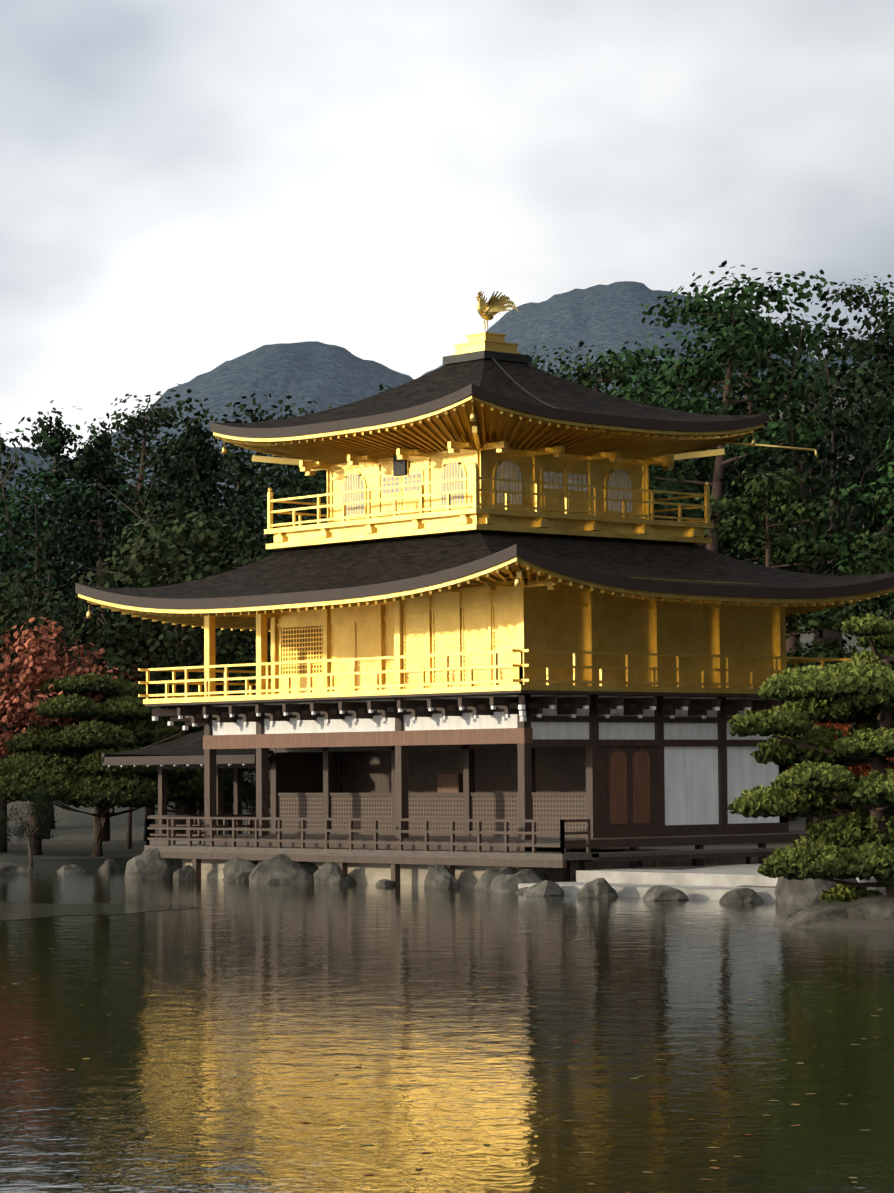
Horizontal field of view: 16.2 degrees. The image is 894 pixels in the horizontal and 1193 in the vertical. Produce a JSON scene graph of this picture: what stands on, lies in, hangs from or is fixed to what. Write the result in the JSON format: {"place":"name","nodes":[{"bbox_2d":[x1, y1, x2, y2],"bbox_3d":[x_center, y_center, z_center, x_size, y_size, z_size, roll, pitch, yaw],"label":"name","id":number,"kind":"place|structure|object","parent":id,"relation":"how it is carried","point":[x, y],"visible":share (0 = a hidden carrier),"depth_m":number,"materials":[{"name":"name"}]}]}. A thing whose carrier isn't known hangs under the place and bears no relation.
{"place":"outdoors","nodes":[
{"label":"outdoors","id":0,"kind":"place"},
{"bbox_2d":[0,902,202,920],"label":"pond water ripples","id":1,"kind":"object","parent":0,"point":[13,911],"visible":1,"depth_m":61.37},
{"bbox_2d":[0,281,892,615],"bbox_3d":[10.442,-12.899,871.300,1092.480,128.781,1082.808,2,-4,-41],"label":"distant mountains","id":2,"kind":"structure","parent":0,"point":[324,375],"depth_m":672.46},
{"bbox_2d":[0,867,893,1192],"bbox_3d":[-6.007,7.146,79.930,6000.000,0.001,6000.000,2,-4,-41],"label":"pond water","id":3,"kind":"structure","parent":0,"point":[300,959],"depth_m":30.29,"materials":[{"name":"green liquid"}]},
{"bbox_2d":[2,902,886,1192],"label":"floating pond leaves","id":4,"kind":"object","parent":3,"relation":"on","point":[414,1080],"visible":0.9,"depth_m":26.66,"materials":[{"name":"green plant"}]},
{"bbox_2d":[0,367,893,929],"bbox_3d":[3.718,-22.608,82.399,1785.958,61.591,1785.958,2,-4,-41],"label":"ground","id":5,"kind":"structure","parent":0,"point":[72,843],"depth_m":99.31,"materials":[{"name":"soil"}]},
{"bbox_2d":[0,813,13,846],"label":"shrub","id":6,"kind":"object","parent":5,"relation":"on","point":[4,835],"visible":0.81,"depth_m":86.33,"materials":[{"name":"green plant"}]},
{"bbox_2d":[0,494,35,687],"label":"cedar tree","id":7,"kind":"object","parent":5,"relation":"on","point":[21,548],"visible":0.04,"depth_m":200.31,"materials":[{"name":"green plant"}]},
{"bbox_2d":[1,684,34,803],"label":"tree","id":8,"kind":"object","parent":5,"relation":"on","point":[30,708],"depth_m":98.26,"materials":[{"name":"green plant"}]},
{"bbox_2d":[0,514,42,722],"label":"cedar tree","id":9,"kind":"object","parent":5,"relation":"on","point":[7,561],"visible":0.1,"depth_m":102.71,"materials":[{"name":"green plant"}]},
{"bbox_2d":[2,788,60,867],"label":"camphor tree","id":10,"kind":"object","parent":5,"relation":"on","point":[28,835],"visible":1,"depth_m":85.73,"materials":[{"name":"green plant"}]},
{"bbox_2d":[0,452,84,649],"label":"oak tree","id":11,"kind":"object","parent":5,"relation":"on","point":[11,479],"visible":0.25,"depth_m":137.15,"materials":[{"name":"green plant"}]},
{"bbox_2d":[7,407,108,694],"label":"cypress tree","id":12,"kind":"object","parent":5,"relation":"on","point":[63,440],"visible":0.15,"depth_m":153.35,"materials":[{"name":"green plant"}]},
{"bbox_2d":[0,616,119,854],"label":"maple tree","id":13,"kind":"object","parent":5,"relation":"on","point":[10,706],"visible":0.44,"depth_m":90.65,"materials":[{"name":"red plant"}]},
{"bbox_2d":[0,570,121,852],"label":"oak tree","id":14,"kind":"object","parent":5,"relation":"on","point":[7,614],"visible":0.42,"depth_m":93.58,"materials":[{"name":"green plant"}]},
{"bbox_2d":[0,458,171,838],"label":"camphor tree","id":15,"kind":"object","parent":5,"relation":"on","point":[38,495],"visible":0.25,"depth_m":111.31,"materials":[{"name":"green plant"}]},
{"bbox_2d":[0,400,180,828],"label":"camphor tree","id":16,"kind":"object","parent":5,"relation":"on","point":[11,465],"visible":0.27,"depth_m":121.13,"materials":[{"name":"green plant"}]},
{"bbox_2d":[0,672,203,856],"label":"pine","id":17,"kind":"object","parent":5,"relation":"on","point":[88,779],"visible":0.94,"depth_m":88.93,"materials":[{"name":"green plant"}]},
{"bbox_2d":[27,422,180,841],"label":"cedar tree","id":18,"kind":"object","parent":5,"relation":"on","point":[99,495],"visible":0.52,"depth_m":103.70,"materials":[{"name":"green plant"}]},
{"bbox_2d":[84,501,141,661],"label":"cedar tree","id":19,"kind":"object","parent":5,"relation":"on","point":[112,574],"depth_m":206.16,"materials":[{"name":"green plant"}]},
{"bbox_2d":[32,394,233,668],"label":"red pine tree","id":20,"kind":"object","parent":5,"relation":"on","point":[142,423],"visible":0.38,"depth_m":136.62,"materials":[{"name":"green plant"}]},
{"bbox_2d":[126,804,147,848],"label":"camphor tree","id":21,"kind":"object","parent":5,"relation":"on","point":[129,834],"depth_m":95.56,"materials":[{"name":"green plant"}]},
{"bbox_2d":[108,656,195,840],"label":"tree","id":22,"kind":"object","parent":5,"relation":"on","point":[149,811],"visible":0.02,"depth_m":103.99,"materials":[{"name":"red plant"}]},
{"bbox_2d":[51,503,275,836],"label":"oak tree","id":23,"kind":"object","parent":5,"relation":"on","point":[144,555],"visible":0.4,"depth_m":96.44,"materials":[{"name":"green plant"}]},
{"bbox_2d":[141,721,202,809],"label":"oak tree","id":24,"kind":"object","parent":5,"relation":"on","point":[174,801],"visible":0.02,"depth_m":93.80,"materials":[{"name":"green plant"}]},
{"bbox_2d":[114,407,270,813],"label":"cedar tree","id":25,"kind":"object","parent":5,"relation":"on","point":[197,436],"visible":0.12,"depth_m":109.47,"materials":[{"name":"green plant"}]},
{"bbox_2d":[144,697,255,812],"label":"tree","id":26,"kind":"object","parent":5,"relation":"on","point":[190,730],"visible":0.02,"depth_m":97.30,"materials":[{"name":"green plant"}]},
{"bbox_2d":[77,411,326,831],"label":"camphor tree","id":27,"kind":"object","parent":5,"relation":"on","point":[227,462],"visible":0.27,"depth_m":102.38,"materials":[{"name":"green plant"}]},
{"bbox_2d":[148,417,255,813],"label":"cedar tree","id":28,"kind":"object","parent":5,"relation":"on","point":[173,492],"visible":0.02,"depth_m":123.18,"materials":[{"name":"green plant"}]},
{"bbox_2d":[107,384,325,565],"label":"oak tree","id":29,"kind":"object","parent":5,"relation":"on","point":[253,417],"visible":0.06,"depth_m":153.63,"materials":[{"name":"green plant"}]},
{"bbox_2d":[191,768,253,813],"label":"camphor tree","id":30,"kind":"object","parent":5,"relation":"on","point":[200,803],"visible":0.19,"depth_m":96.69,"materials":[{"name":"green plant"}]},
{"bbox_2d":[218,449,265,655],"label":"cypress tree","id":31,"kind":"object","parent":5,"relation":"on","point":[239,485],"visible":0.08,"depth_m":212.12,"materials":[{"name":"green plant"}]},
{"bbox_2d":[215,629,270,755],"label":"oak tree","id":32,"kind":"object","parent":5,"relation":"on","point":[241,652],"visible":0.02,"depth_m":96.09,"materials":[{"name":"green plant"}]},
{"bbox_2d":[223,754,270,833],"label":"oak tree","id":33,"kind":"object","parent":5,"relation":"on","point":[251,803],"visible":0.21,"depth_m":94.38,"materials":[{"name":"green plant"}]},
{"bbox_2d":[217,464,326,658],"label":"camphor tree","id":34,"kind":"object","parent":5,"relation":"on","point":[295,491],"visible":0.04,"depth_m":103.16,"materials":[{"name":"green plant"}]},
{"bbox_2d":[229,409,326,558],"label":"red pine tree","id":35,"kind":"object","parent":5,"relation":"on","point":[276,487],"depth_m":134.36,"materials":[{"name":"green plant"}]},
{"bbox_2d":[241,458,326,657],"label":"cedar tree","id":36,"kind":"object","parent":5,"relation":"on","point":[305,479],"visible":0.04,"depth_m":123.16,"materials":[{"name":"green plant"}]},
{"bbox_2d":[254,405,332,558],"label":"red pine tree","id":37,"kind":"object","parent":5,"relation":"on","point":[300,492],"visible":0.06,"depth_m":110.68,"materials":[{"name":"green plant"}]},
{"bbox_2d":[379,383,391,392],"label":"cedar tree","id":38,"kind":"object","parent":5,"relation":"on","point":[381,387],"depth_m":152.25,"materials":[{"name":"green plant"}]},
{"bbox_2d":[0,848,893,926],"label":"shore rocks","id":39,"kind":"object","parent":5,"relation":"on","point":[152,863],"visible":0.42,"depth_m":68.59,"materials":[{"name":"stone"}]},
{"bbox_2d":[75,291,893,886],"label":"golden pavilion","id":40,"kind":"structure","parent":5,"relation":"on","point":[495,611],"depth_m":75.43,"materials":[{"name":"gold metal"}]},
{"bbox_2d":[520,345,653,488],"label":"red pine tree","id":41,"kind":"object","parent":5,"relation":"on","point":[537,360],"visible":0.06,"depth_m":151.18,"materials":[{"name":"green plant"}]},
{"bbox_2d":[552,341,687,507],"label":"red pine tree","id":42,"kind":"object","parent":5,"relation":"on","point":[608,371],"visible":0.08,"depth_m":104.82,"materials":[{"name":"green plant"}]},
{"bbox_2d":[597,363,745,554],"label":"red pine tree","id":43,"kind":"object","parent":5,"relation":"on","point":[674,387],"visible":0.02,"depth_m":121.50,"materials":[{"name":"green plant"}]},
{"bbox_2d":[602,369,740,556],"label":"red pine tree","id":44,"kind":"object","parent":5,"relation":"on","point":[663,402],"depth_m":135.33,"materials":[{"name":"green plant"}]},
{"bbox_2d":[625,394,751,552],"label":"camphor tree","id":45,"kind":"object","parent":5,"relation":"on","point":[695,490],"depth_m":112.70,"materials":[{"name":"green plant"}]},
{"bbox_2d":[518,864,876,901],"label":"stone platform","id":46,"kind":"structure","parent":5,"relation":"on","point":[716,883],"depth_m":66.33,"materials":[{"name":"white stone"}]},
{"bbox_2d":[591,328,828,618],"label":"red pine tree","id":47,"kind":"object","parent":5,"relation":"on","point":[653,354],"visible":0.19,"depth_m":113.70,"materials":[{"name":"green plant"}]},
{"bbox_2d":[610,296,867,570],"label":"camphor tree","id":48,"kind":"object","parent":5,"relation":"on","point":[808,352],"visible":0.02,"depth_m":148.09,"materials":[{"name":"green plant"}]},
{"bbox_2d":[611,277,870,563],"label":"red pine tree","id":49,"kind":"object","parent":5,"relation":"on","point":[731,321],"visible":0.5,"depth_m":101.36,"materials":[{"name":"green plant"}]},
{"bbox_2d":[634,260,892,820],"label":"tree","id":50,"kind":"object","parent":5,"relation":"on","point":[782,338],"visible":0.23,"depth_m":119.42,"materials":[{"name":"green plant"}]},
{"bbox_2d":[649,269,893,819],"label":"camphor tree","id":51,"kind":"object","parent":5,"relation":"on","point":[797,460],"visible":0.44,"depth_m":102.54,"materials":[{"name":"green plant"}]},
{"bbox_2d":[660,318,893,821],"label":"camphor tree","id":52,"kind":"object","parent":5,"relation":"on","point":[805,365],"visible":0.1,"depth_m":111.97,"materials":[{"name":"green plant"}]},
{"bbox_2d":[670,297,884,667],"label":"red pine tree","id":53,"kind":"object","parent":5,"relation":"on","point":[791,641],"visible":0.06,"depth_m":132.79,"materials":[{"name":"green plant"}]},
{"bbox_2d":[691,468,864,668],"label":"red pine tree","id":54,"kind":"object","parent":5,"relation":"on","point":[772,551],"visible":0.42,"depth_m":95.92,"materials":[{"name":"green plant"}]},
{"bbox_2d":[726,614,893,902],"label":"islet pine","id":55,"kind":"object","parent":5,"relation":"on","point":[853,839],"visible":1,"depth_m":52.54,"materials":[{"name":"green plant"}]},
{"bbox_2d":[783,446,846,491],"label":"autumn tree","id":56,"kind":"object","parent":5,"relation":"on","point":[815,468],"visible":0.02,"depth_m":246.63,"materials":[{"name":"green plant"}]},
{"bbox_2d":[787,716,870,832],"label":"red maple","id":57,"kind":"object","parent":5,"relation":"on","point":[858,770],"visible":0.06,"depth_m":85.31,"materials":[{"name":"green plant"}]},
{"bbox_2d":[786,430,893,668],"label":"red pine tree","id":58,"kind":"object","parent":5,"relation":"on","point":[844,547],"visible":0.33,"depth_m":97.41,"materials":[{"name":"green plant"}]},
{"bbox_2d":[796,322,893,608],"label":"red pine tree","id":59,"kind":"object","parent":5,"relation":"on","point":[877,344],"visible":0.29,"depth_m":121.69,"materials":[{"name":"green plant"}]},
{"bbox_2d":[797,475,893,667],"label":"red pine tree","id":60,"kind":"object","parent":5,"relation":"on","point":[881,543],"visible":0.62,"depth_m":88.51,"materials":[{"name":"green plant"}]},
{"bbox_2d":[800,372,893,644],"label":"camphor tree","id":61,"kind":"object","parent":5,"relation":"on","point":[864,452],"visible":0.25,"depth_m":109.15,"materials":[{"name":"green plant"}]},
{"bbox_2d":[804,292,893,575],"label":"red pine tree","id":62,"kind":"object","parent":5,"relation":"on","point":[890,409],"visible":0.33,"depth_m":102.00,"materials":[{"name":"green plant"}]},
{"bbox_2d":[806,355,893,560],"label":"camphor tree","id":63,"kind":"object","parent":5,"relation":"on","point":[845,400],"visible":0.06,"depth_m":134.84,"materials":[{"name":"green plant"}]},
{"bbox_2d":[809,274,893,502],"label":"red pine tree","id":64,"kind":"object","parent":5,"relation":"on","point":[859,301],"visible":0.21,"depth_m":150.20,"materials":[{"name":"green plant"}]},
{"bbox_2d":[827,364,892,517],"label":"camphor tree","id":65,"kind":"object","parent":5,"relation":"on","point":[858,404],"visible":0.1,"depth_m":253.11,"materials":[{"name":"green plant"}]},
{"bbox_2d":[835,725,893,811],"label":"red maple","id":66,"kind":"object","parent":5,"relation":"on","point":[892,760],"depth_m":90.98,"materials":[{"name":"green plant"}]},
{"bbox_2d":[0,0,893,458],"label":"sky","id":67,"kind":"structure","parent":0,"point":[188,188],"materials":[{"name":"white"}]}
]}

